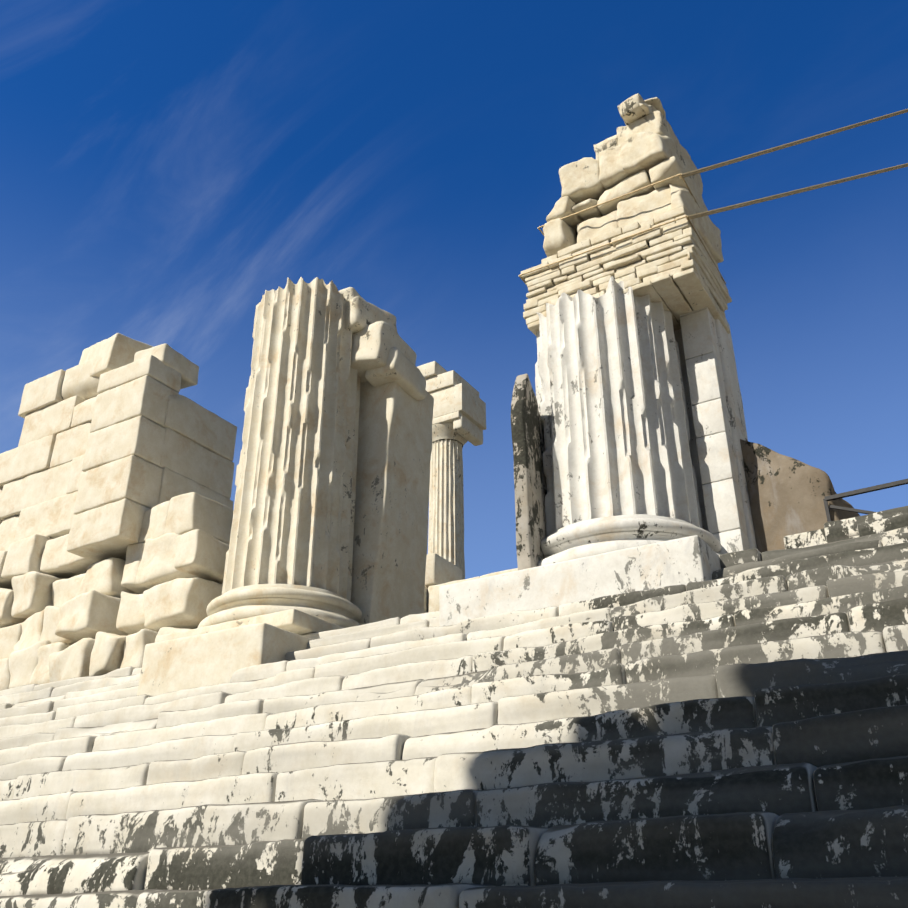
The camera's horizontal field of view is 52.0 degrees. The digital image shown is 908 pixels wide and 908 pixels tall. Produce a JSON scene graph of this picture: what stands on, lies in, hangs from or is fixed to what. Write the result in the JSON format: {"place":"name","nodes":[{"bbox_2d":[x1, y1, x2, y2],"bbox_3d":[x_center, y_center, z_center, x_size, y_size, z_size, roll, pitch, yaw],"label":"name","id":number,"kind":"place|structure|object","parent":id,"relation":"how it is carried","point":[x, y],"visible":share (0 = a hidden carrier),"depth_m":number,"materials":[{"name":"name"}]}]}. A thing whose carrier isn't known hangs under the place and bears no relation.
{"place":"outdoors","nodes":[
{"label":"outdoors","id":0,"kind":"place"},
{"bbox_2d":[417,361,485,579],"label":"distant column","id":1,"kind":"structure","parent":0,"point":[459,415],"depth_m":41.85,"materials":[{"name":"beige stone"}]},
{"bbox_2d":[0,0,907,578],"label":"sky","id":2,"kind":"structure","parent":0,"point":[166,166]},
{"bbox_2d":[424,553,517,612],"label":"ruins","id":3,"kind":"object","parent":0,"point":[440,571],"depth_m":19.25,"materials":[{"name":"stone"}]},
{"label":"ground","id":4,"kind":"structure","parent":0,"visible":0},
{"bbox_2d":[0,506,907,907],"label":"stairs","id":5,"kind":"structure","parent":4,"relation":"on","point":[732,732],"depth_m":5.65,"materials":[{"name":"stone"}]},
{"bbox_2d":[137,609,342,695],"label":"plinth","id":6,"kind":"structure","parent":5,"relation":"on","point":[216,654],"depth_m":11.27,"materials":[{"name":"beige stone"}]},
{"bbox_2d":[198,277,361,627],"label":"column","id":7,"kind":"structure","parent":6,"relation":"on","point":[291,539],"depth_m":14.07,"materials":[{"name":"beige stone"}]},
{"bbox_2d":[339,287,433,624],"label":"pier","id":8,"kind":"structure","parent":6,"relation":"on","point":[390,537],"depth_m":15.03,"materials":[{"name":"beige stone"}]},
{"bbox_2d":[439,535,720,625],"bbox_3d":[1.671,1.868,10.484,3.015,0.736,2.173,-15,-31,28],"label":"pedestal","id":9,"kind":"object","parent":5,"relation":"on","point":[686,560],"visible":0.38,"depth_m":9.60,"materials":[{"name":"white stone"}]},
{"bbox_2d":[511,374,546,569],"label":"slab","id":10,"kind":"structure","parent":9,"relation":"on","point":[528,444],"depth_m":10.80,"materials":[{"name":"white stone"}]},
{"bbox_2d":[535,276,720,565],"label":"column","id":11,"kind":"structure","parent":9,"relation":"on","point":[619,471],"depth_m":10.99,"materials":[{"name":"white stone"}]},
{"bbox_2d":[521,93,731,336],"bbox_3d":[2.369,-3.123,13.153,2.459,3.325,1.756,-15,-31,28],"label":"entablature","id":12,"kind":"object","parent":11,"relation":"on","point":[672,267],"visible":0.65,"depth_m":12.35,"materials":[{"name":"stone"}]},
{"bbox_2d":[519,109,907,283],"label":"brace rods","id":13,"kind":"object","parent":12,"relation":"attached to","point":[722,164],"visible":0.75,"depth_m":12.53,"materials":[{"name":"metal"}]},
{"bbox_2d":[674,307,756,554],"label":"pier","id":14,"kind":"structure","parent":9,"relation":"on","point":[715,410],"depth_m":11.37,"materials":[{"name":"white stone"}]},
{"bbox_2d":[823,479,907,521],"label":"railing","id":15,"kind":"object","parent":5,"relation":"on","point":[866,490],"visible":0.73,"depth_m":10.22,"materials":[{"name":"metal"}]},
{"bbox_2d":[784,529,826,548],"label":"stone block","id":16,"kind":"structure","parent":4,"relation":"on","point":[808,539],"depth_m":10.37,"materials":[{"name":"stone"}]},
{"bbox_2d":[0,333,236,690],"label":"wall","id":17,"kind":"structure","parent":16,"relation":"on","point":[116,481],"depth_m":16.84,"materials":[{"name":"stone"}]},
{"bbox_2d":[740,438,859,552],"bbox_3d":[4.165,0.963,11.873,2.225,2.225,2.417,-19,-32,33],"label":"wall fragment","id":18,"kind":"object","parent":16,"relation":"on","point":[787,494],"visible":0.19,"depth_m":10.79,"materials":[{"name":"beige stone"}]}
]}

